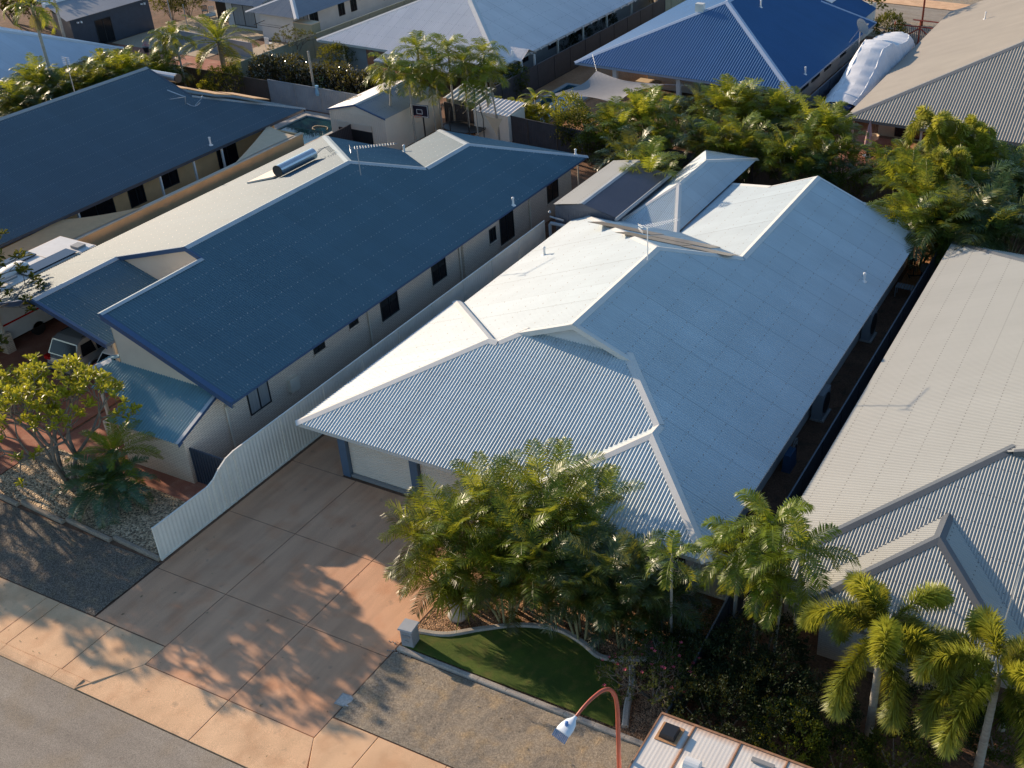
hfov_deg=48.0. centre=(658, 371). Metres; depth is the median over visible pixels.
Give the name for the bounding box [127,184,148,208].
window
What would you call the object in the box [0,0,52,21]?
shrub
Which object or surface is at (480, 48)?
alexander palm
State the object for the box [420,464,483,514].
garage door
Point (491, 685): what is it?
garden edging
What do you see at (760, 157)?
golden cane palm
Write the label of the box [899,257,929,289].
back yard
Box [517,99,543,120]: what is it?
golden cane palm
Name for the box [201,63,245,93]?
shrub
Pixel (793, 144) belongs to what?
golden cane palm
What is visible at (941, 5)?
pavement
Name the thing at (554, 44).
window
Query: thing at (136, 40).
patio
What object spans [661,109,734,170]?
golden cane palm
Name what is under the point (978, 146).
golden cane palm
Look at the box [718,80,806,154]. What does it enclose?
golden cane palm
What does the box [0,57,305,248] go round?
house
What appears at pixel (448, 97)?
shed
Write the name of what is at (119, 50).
golden cane palm
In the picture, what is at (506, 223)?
window
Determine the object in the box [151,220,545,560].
fence
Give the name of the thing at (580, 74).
pool deck
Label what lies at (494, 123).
shade sail
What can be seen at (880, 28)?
pavement
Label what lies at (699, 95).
golden cane palm
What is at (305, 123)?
swimming pool
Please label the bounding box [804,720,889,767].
shrub
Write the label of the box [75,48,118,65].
golden cane palm
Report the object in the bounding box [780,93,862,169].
golden cane palm
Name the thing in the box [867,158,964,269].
golden cane palm
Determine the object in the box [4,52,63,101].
golden cane palm
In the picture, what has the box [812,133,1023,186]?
neighbour yard
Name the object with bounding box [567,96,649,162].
golden cane palm
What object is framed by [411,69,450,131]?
alexander palm
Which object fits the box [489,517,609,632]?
golden cane palm
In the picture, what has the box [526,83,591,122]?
swimming pool
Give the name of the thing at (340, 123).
roller door
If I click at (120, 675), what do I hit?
pavement
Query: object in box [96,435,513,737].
driveway
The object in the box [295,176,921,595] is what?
house
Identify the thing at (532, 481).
golden cane palm
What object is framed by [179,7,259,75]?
date palm
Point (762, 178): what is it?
fence
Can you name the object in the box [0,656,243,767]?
road
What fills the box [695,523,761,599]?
alexander palm
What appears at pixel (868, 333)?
air conditioner unit
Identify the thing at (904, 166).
golden cane palm
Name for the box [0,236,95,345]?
caravan
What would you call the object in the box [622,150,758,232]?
pavilion
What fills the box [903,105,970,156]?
foxtail palm
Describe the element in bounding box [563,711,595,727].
garden edging
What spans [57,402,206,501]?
path
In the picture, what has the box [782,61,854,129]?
neighbour path
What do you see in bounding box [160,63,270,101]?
fence
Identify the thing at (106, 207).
window
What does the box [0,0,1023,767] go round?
terrain
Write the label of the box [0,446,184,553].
garden bed
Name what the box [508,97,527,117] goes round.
golden cane palm
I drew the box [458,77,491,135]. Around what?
alexander palm
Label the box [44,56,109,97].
golden cane palm
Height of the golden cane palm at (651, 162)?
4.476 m
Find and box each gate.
[189,448,223,484]
[894,19,938,45]
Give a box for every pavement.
[0,578,449,767]
[654,0,935,41]
[863,0,969,10]
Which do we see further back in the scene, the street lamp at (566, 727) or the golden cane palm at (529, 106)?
the golden cane palm at (529, 106)
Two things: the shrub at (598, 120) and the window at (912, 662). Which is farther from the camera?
the shrub at (598, 120)
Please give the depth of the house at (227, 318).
49.09 m
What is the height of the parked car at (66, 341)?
1.766 m
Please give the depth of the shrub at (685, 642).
33.66 m
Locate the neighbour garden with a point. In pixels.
(967, 758)
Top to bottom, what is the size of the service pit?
0.034 m
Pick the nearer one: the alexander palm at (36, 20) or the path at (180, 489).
the path at (180, 489)
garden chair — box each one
[201,5,207,13]
[208,6,216,18]
[264,37,273,49]
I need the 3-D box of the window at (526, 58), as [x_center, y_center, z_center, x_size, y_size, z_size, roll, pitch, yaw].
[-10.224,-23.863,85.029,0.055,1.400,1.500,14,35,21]
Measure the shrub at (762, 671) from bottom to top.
2.544 m
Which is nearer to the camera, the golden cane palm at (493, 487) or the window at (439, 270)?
the golden cane palm at (493, 487)
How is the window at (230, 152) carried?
in the house at (138, 138)
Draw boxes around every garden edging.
[397,645,425,660]
[423,656,451,671]
[450,666,478,682]
[477,677,506,693]
[505,688,535,704]
[534,699,565,715]
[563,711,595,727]
[593,723,625,739]
[624,734,642,745]
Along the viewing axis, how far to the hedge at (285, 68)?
78.68 m
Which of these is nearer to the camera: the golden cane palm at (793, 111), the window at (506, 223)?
the window at (506, 223)
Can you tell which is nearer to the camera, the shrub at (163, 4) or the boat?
the boat
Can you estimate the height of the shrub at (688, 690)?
2.332 m
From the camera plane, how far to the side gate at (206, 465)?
41.84 m
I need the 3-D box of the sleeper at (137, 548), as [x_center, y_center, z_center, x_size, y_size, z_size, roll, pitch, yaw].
[-18.105,6.129,39.328,2.306,0.180,0.160,17,35,25]
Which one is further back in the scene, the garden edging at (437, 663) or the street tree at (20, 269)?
the street tree at (20, 269)
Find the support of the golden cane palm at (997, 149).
on the neighbour yard at (882, 141)
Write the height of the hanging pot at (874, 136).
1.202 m
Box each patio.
[113,10,263,57]
[117,45,294,73]
[225,41,331,68]
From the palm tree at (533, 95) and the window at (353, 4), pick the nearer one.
the palm tree at (533, 95)
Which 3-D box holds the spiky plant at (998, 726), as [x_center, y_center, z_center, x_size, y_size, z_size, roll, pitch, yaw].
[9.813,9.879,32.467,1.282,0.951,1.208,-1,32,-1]
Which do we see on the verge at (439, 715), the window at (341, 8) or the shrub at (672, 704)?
the shrub at (672, 704)
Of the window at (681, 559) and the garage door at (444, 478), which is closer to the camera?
the window at (681, 559)
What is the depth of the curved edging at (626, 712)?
33.21 m
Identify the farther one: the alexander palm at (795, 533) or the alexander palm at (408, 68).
the alexander palm at (408, 68)
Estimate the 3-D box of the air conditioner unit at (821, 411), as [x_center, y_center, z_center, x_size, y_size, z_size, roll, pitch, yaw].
[6.611,1.248,46.077,0.590,1.250,1.050,14,35,21]
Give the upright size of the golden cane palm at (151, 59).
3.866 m
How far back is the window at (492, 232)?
57.48 m
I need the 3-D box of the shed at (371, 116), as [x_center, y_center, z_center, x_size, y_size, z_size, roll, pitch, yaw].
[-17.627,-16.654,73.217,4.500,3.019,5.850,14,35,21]
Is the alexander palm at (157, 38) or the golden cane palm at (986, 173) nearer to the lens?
the golden cane palm at (986, 173)
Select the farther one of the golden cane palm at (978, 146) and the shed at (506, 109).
the shed at (506, 109)
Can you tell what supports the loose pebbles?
on the driveway at (307, 680)
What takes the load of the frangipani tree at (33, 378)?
on the garden bed at (42, 480)
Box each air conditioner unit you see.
[809,384,830,422]
[859,307,877,342]
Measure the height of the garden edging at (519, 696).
0.160 m
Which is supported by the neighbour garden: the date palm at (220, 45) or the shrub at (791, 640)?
the shrub at (791, 640)
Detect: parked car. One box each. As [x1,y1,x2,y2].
[44,326,104,376]
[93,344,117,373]
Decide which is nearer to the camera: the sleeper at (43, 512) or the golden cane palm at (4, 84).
the sleeper at (43, 512)
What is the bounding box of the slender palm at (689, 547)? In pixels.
[641,530,703,656]
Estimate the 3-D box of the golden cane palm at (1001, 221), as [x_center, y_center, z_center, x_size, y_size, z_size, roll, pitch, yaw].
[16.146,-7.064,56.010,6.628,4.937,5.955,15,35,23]
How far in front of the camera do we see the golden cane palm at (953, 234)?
54.58 m
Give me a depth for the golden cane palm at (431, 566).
35.19 m
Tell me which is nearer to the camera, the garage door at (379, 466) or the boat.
the garage door at (379, 466)
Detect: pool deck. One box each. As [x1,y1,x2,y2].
[274,111,329,126]
[462,65,649,144]
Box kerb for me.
[0,642,83,689]
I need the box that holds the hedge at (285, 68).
[245,51,401,93]
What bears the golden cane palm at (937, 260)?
on the back yard at (911, 280)
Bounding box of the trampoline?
[441,99,485,136]
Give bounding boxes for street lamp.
[552,687,621,767]
[921,0,925,25]
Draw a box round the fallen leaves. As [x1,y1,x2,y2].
[9,499,650,762]
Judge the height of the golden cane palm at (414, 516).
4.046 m
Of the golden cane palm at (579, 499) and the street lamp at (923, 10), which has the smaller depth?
the golden cane palm at (579, 499)
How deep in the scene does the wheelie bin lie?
43.01 m
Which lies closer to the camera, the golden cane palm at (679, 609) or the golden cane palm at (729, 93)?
the golden cane palm at (679, 609)
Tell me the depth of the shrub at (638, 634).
34.80 m
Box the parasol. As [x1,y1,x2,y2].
[862,121,871,156]
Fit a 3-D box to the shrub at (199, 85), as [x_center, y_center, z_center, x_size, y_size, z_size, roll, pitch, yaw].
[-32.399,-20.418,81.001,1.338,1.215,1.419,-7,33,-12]
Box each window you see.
[80,198,116,217]
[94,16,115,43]
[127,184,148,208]
[161,169,181,190]
[216,143,238,168]
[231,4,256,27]
[246,381,273,418]
[309,12,318,20]
[313,341,327,356]
[338,2,345,16]
[349,318,359,330]
[350,0,357,11]
[380,291,400,323]
[431,258,448,287]
[489,226,497,245]
[499,210,515,247]
[518,56,528,64]
[547,179,559,205]
[548,42,556,49]
[648,551,685,594]
[811,73,819,82]
[894,124,939,142]
[906,653,974,681]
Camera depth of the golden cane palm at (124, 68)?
76.86 m
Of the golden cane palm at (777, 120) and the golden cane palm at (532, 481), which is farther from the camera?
the golden cane palm at (777, 120)
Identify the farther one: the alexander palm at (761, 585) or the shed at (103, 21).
the shed at (103, 21)
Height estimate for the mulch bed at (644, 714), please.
0.119 m
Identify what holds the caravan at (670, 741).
on the verge at (439, 715)
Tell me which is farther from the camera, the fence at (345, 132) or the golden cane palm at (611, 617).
the fence at (345, 132)
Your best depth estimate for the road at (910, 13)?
100.76 m
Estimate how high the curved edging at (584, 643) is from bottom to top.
0.220 m
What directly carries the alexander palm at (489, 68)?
on the terrain at (158, 18)
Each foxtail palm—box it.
[795,568,965,736]
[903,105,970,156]
[909,604,1023,767]
[914,144,973,187]
[949,113,998,162]
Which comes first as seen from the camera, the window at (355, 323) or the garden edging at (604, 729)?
the garden edging at (604, 729)
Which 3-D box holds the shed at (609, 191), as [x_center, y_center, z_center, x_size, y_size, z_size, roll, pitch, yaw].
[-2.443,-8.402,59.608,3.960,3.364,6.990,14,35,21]
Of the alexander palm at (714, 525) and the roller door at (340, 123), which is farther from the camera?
the roller door at (340, 123)
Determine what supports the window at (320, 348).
in the house at (227, 318)
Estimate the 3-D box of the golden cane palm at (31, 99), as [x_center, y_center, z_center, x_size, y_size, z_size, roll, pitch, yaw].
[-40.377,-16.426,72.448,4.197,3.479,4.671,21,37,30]
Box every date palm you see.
[64,410,163,495]
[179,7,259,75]
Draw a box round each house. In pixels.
[0,27,123,116]
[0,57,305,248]
[0,129,588,483]
[209,0,402,42]
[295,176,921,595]
[316,0,652,84]
[574,0,876,117]
[774,241,1023,710]
[846,0,1023,154]
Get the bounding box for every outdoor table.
[205,13,215,23]
[635,78,662,90]
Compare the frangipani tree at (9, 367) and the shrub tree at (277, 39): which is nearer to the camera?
the frangipani tree at (9, 367)
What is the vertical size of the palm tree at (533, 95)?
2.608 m
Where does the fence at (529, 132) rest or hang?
on the terrain at (158, 18)
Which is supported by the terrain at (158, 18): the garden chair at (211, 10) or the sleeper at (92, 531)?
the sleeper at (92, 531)
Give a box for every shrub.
[0,0,40,24]
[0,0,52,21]
[148,0,188,19]
[166,0,207,16]
[196,79,213,90]
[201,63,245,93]
[314,40,356,66]
[493,61,529,94]
[550,88,591,128]
[550,107,596,145]
[556,33,578,48]
[570,25,592,42]
[570,127,607,165]
[589,106,622,132]
[593,13,617,31]
[593,633,708,707]
[628,598,702,654]
[637,623,718,691]
[642,594,715,649]
[661,661,770,747]
[674,630,781,724]
[690,640,824,753]
[703,607,815,698]
[746,696,831,767]
[773,667,864,765]
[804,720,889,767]
[826,168,863,196]
[848,165,886,196]
[857,722,945,767]
[858,145,889,175]
[864,0,887,10]
[872,8,907,36]
[888,664,986,766]
[962,700,1023,767]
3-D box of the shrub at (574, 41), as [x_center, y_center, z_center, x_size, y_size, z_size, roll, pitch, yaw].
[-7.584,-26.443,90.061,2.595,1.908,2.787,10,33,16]
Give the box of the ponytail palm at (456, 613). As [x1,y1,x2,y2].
[417,554,490,631]
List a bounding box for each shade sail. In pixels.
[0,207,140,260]
[237,126,293,161]
[484,115,501,135]
[524,54,685,108]
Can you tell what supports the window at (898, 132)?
in the house at (961, 63)
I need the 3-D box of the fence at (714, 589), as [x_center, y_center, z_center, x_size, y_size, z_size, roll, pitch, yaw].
[1.999,6.645,36.760,1.606,1.915,0.070,14,35,21]
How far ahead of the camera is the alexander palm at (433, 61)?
70.42 m
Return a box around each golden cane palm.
[0,77,45,115]
[0,84,52,116]
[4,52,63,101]
[28,67,86,103]
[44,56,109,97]
[68,51,132,86]
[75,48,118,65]
[88,48,154,79]
[102,45,133,61]
[124,46,185,81]
[140,49,196,86]
[377,474,497,587]
[391,514,499,619]
[425,448,554,576]
[444,538,555,635]
[455,495,580,612]
[475,436,614,570]
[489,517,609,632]
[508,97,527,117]
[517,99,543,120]
[520,536,630,642]
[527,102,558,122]
[528,463,646,570]
[551,521,682,633]
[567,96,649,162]
[568,553,686,649]
[591,527,712,662]
[592,124,675,171]
[604,84,681,138]
[616,135,686,179]
[630,115,691,170]
[635,83,694,140]
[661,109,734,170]
[670,82,731,144]
[683,110,770,179]
[686,73,778,150]
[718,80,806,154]
[735,117,790,167]
[736,133,794,183]
[742,110,830,179]
[758,81,817,134]
[778,139,855,185]
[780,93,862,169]
[803,110,876,180]
[845,138,946,199]
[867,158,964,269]
[869,147,951,206]
[889,162,1004,264]
[906,174,1023,274]
[915,128,1006,194]
[918,241,942,270]
[927,171,1023,251]
[934,137,1023,197]
[935,146,1023,244]
[980,144,1023,197]
[981,177,1023,253]
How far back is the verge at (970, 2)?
103.96 m
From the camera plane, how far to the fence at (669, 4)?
101.03 m
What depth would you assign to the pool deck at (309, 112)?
77.39 m
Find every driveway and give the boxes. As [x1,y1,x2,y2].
[0,318,120,474]
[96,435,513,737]
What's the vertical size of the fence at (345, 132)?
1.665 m
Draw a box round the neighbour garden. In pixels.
[687,630,1023,767]
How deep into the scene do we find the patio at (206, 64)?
88.00 m
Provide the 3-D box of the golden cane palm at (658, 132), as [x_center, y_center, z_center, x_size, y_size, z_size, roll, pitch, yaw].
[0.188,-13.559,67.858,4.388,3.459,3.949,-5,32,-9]
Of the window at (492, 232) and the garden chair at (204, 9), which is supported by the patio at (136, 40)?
the garden chair at (204, 9)
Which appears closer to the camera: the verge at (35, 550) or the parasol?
the verge at (35, 550)
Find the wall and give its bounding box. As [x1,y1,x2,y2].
[73,129,303,245]
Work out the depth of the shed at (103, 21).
91.75 m
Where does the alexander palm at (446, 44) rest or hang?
on the terrain at (158, 18)
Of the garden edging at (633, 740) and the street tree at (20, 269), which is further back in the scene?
the street tree at (20, 269)
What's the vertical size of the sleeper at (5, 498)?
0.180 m
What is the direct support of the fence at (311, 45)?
on the terrain at (158, 18)
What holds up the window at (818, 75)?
in the house at (808, 47)
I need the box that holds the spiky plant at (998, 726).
[992,699,1019,738]
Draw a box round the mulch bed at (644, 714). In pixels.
[400,564,721,740]
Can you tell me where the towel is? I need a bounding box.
[315,85,318,95]
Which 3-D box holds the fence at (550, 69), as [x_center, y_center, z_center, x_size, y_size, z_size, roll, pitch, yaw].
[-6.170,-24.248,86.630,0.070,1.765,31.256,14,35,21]
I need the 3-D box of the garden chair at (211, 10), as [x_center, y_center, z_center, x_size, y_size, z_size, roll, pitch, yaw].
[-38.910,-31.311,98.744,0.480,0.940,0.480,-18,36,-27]
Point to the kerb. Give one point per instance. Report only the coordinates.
(44, 668)
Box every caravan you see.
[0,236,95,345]
[628,712,812,767]
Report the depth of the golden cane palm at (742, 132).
65.80 m
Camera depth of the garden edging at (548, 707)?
33.24 m
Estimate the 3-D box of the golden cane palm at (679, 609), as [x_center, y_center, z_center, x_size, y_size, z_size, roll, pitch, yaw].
[-0.236,6.761,34.846,4.101,3.763,4.141,-25,40,-34]
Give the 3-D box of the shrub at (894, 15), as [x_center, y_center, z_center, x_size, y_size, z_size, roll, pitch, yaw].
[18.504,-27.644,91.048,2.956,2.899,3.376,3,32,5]
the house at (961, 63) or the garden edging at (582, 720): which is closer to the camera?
the garden edging at (582, 720)
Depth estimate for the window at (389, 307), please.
51.13 m
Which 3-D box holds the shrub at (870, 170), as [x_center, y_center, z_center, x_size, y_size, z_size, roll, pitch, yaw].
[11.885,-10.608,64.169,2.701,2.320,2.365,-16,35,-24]
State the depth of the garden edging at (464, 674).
34.34 m
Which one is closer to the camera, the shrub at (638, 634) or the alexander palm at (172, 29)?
the shrub at (638, 634)
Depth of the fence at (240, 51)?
89.94 m
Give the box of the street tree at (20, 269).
[0,228,47,351]
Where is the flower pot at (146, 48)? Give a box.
[142,42,148,52]
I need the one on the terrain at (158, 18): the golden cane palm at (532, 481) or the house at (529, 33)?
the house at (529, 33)
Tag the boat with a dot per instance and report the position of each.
(874, 61)
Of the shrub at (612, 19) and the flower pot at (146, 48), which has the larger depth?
the shrub at (612, 19)
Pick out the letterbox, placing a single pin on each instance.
(409, 631)
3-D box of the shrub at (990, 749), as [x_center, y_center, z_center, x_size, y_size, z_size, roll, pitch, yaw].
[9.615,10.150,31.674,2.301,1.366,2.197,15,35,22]
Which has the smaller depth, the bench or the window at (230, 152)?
the bench
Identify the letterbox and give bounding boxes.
[397,618,419,648]
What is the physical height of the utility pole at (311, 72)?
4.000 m
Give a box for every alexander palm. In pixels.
[3,0,62,96]
[53,0,65,36]
[142,29,184,81]
[149,20,198,86]
[363,51,417,105]
[384,60,432,142]
[389,30,442,97]
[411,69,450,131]
[412,47,460,129]
[424,33,472,120]
[439,46,485,134]
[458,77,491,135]
[460,36,508,106]
[464,56,509,139]
[692,514,793,638]
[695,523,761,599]
[713,486,822,635]
[717,550,803,657]
[742,570,812,666]
[743,507,860,651]
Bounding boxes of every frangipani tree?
[0,352,142,490]
[0,364,38,434]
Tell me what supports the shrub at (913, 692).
on the neighbour garden
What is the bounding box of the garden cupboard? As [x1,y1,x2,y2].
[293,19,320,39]
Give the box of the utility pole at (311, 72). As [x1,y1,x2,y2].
[307,51,314,86]
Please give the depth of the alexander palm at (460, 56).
70.49 m
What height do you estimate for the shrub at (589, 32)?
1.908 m
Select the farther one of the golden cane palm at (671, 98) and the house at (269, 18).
the house at (269, 18)
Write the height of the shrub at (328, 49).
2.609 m
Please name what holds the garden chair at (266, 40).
on the patio at (260, 49)
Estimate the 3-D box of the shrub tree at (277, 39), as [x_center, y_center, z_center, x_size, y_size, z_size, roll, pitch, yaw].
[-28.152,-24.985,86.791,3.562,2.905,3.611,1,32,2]
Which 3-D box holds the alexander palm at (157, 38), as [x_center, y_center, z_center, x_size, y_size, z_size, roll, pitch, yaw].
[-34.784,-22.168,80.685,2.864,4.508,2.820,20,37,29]
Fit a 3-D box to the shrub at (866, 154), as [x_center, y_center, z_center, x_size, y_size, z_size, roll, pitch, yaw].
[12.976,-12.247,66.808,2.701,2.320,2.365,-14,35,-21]
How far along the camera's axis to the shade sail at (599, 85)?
75.95 m
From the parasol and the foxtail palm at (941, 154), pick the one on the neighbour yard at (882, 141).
the parasol
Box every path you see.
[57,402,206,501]
[699,288,912,618]
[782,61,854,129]
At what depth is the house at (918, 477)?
37.43 m
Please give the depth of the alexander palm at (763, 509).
33.12 m
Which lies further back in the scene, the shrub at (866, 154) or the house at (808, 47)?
the house at (808, 47)
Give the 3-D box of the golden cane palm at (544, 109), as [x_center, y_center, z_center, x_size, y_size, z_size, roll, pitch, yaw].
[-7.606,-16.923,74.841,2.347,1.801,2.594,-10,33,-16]
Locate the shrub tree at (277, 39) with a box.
[267,25,316,51]
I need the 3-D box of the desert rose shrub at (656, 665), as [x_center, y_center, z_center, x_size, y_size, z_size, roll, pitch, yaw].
[-0.204,8.936,33.068,3.342,1.956,3.008,22,38,31]
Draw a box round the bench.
[894,282,913,296]
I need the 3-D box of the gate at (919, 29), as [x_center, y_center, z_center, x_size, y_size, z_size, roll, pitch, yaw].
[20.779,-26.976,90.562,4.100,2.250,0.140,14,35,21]
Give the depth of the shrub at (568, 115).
70.61 m
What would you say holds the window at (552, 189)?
in the house at (227, 318)
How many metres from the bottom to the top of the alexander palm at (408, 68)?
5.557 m
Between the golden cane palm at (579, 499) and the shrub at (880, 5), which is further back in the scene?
the shrub at (880, 5)
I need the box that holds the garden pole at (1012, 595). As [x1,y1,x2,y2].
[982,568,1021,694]
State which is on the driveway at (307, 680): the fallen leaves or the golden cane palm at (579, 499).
the fallen leaves
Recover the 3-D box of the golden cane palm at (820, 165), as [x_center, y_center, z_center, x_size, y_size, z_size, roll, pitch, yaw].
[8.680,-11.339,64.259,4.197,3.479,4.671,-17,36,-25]
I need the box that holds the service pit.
[334,693,352,706]
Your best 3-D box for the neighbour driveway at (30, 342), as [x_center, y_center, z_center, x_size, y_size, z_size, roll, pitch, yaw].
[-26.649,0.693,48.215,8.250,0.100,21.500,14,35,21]
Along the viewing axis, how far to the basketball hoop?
70.57 m
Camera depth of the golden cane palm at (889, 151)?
62.38 m
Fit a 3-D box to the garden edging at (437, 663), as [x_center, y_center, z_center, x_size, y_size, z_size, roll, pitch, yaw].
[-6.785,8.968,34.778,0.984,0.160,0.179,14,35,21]
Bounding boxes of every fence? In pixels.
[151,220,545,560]
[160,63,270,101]
[177,30,253,57]
[225,0,416,76]
[267,79,357,113]
[326,124,352,140]
[444,101,697,171]
[462,0,664,105]
[665,0,685,11]
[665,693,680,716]
[681,245,940,712]
[697,553,737,600]
[726,164,915,208]
[797,30,884,130]
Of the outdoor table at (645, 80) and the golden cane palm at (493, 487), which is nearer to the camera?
the golden cane palm at (493, 487)
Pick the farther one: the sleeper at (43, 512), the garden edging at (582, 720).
the sleeper at (43, 512)
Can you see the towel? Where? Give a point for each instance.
(316, 91)
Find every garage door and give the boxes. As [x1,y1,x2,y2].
[348,442,412,495]
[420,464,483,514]
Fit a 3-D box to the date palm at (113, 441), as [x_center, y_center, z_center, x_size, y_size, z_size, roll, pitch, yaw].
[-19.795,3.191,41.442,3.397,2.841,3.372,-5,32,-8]
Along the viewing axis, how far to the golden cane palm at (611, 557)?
34.32 m
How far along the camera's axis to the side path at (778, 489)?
47.01 m
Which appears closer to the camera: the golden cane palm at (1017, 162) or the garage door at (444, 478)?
the garage door at (444, 478)
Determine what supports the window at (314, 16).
in the house at (269, 18)
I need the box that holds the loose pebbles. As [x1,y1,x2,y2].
[387,640,410,659]
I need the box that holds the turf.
[402,627,620,725]
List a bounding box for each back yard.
[571,162,724,216]
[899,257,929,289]
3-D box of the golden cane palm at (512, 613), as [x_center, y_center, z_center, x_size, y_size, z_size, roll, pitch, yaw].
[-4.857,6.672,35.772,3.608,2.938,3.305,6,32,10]
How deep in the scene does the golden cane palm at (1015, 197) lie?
57.12 m
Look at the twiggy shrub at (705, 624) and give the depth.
34.86 m
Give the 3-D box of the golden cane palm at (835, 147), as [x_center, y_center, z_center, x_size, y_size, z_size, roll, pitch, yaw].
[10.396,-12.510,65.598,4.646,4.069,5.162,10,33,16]
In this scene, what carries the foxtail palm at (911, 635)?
on the neighbour garden
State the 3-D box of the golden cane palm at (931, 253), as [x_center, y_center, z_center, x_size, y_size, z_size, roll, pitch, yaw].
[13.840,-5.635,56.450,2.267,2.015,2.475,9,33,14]
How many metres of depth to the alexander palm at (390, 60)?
69.45 m
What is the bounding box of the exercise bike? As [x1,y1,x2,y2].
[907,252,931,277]
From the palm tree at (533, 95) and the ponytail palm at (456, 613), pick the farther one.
the palm tree at (533, 95)
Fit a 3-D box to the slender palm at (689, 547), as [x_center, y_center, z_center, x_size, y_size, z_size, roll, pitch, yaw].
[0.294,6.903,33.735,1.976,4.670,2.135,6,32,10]
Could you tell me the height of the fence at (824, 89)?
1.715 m
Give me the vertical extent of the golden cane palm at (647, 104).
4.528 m
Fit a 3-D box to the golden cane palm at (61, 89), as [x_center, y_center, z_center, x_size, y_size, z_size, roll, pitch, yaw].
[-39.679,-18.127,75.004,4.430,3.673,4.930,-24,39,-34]
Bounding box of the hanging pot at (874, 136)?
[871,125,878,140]
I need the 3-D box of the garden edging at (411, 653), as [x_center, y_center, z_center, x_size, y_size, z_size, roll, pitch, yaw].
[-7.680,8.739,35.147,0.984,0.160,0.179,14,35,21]
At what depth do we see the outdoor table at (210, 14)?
97.15 m
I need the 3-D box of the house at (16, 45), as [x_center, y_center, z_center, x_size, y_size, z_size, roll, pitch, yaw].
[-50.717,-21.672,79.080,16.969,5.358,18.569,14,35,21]
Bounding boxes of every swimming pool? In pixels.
[275,113,332,145]
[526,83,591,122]
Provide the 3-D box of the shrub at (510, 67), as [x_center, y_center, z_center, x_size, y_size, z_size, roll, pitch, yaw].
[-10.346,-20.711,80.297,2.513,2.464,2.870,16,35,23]
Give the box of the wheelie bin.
[781,438,797,473]
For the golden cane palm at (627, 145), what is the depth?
64.69 m
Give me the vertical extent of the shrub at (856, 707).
1.908 m
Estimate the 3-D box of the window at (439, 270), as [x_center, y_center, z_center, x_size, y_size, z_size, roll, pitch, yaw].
[-10.474,-4.827,54.027,0.090,1.260,1.250,14,35,21]
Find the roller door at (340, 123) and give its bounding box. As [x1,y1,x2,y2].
[338,121,371,132]
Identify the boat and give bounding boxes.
[823,32,914,116]
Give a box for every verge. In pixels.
[0,501,159,615]
[335,651,639,767]
[932,0,981,4]
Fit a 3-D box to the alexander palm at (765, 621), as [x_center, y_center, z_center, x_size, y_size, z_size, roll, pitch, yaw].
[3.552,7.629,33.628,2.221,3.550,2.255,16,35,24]
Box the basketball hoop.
[410,104,428,136]
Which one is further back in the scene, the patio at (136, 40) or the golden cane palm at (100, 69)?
the patio at (136, 40)
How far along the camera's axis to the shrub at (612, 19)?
94.11 m
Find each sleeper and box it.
[0,493,20,506]
[20,500,65,523]
[65,517,112,542]
[112,535,160,561]
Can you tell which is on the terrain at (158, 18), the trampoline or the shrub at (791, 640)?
the trampoline
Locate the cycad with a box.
[50,447,160,529]
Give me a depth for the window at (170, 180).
64.68 m
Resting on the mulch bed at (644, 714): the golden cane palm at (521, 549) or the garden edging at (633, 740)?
the golden cane palm at (521, 549)
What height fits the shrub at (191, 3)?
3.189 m
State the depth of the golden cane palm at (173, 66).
79.85 m
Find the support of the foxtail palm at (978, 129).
on the neighbour yard at (882, 141)
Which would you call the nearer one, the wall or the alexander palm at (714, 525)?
the alexander palm at (714, 525)
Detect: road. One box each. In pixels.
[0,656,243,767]
[875,2,949,24]
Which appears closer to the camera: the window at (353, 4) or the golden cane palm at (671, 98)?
the golden cane palm at (671, 98)
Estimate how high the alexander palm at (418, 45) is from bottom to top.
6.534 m
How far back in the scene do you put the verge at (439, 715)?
32.79 m
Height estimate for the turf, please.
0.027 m
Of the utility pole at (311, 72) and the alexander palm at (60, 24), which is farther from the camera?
the alexander palm at (60, 24)
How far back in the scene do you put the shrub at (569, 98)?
72.51 m
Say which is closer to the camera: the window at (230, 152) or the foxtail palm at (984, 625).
the foxtail palm at (984, 625)
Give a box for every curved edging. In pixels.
[419,622,662,662]
[622,665,635,727]
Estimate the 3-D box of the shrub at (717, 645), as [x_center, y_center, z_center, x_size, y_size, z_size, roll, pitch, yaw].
[2.053,8.701,33.095,3.171,2.332,3.407,20,37,29]
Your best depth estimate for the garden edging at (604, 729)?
32.53 m
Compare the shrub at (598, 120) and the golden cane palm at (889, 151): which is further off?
the shrub at (598, 120)
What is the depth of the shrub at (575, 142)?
68.62 m
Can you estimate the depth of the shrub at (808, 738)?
31.10 m
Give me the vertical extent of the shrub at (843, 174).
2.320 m
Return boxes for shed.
[37,0,154,43]
[327,80,440,149]
[444,84,494,107]
[472,97,524,141]
[548,160,671,236]
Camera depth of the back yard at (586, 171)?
68.54 m

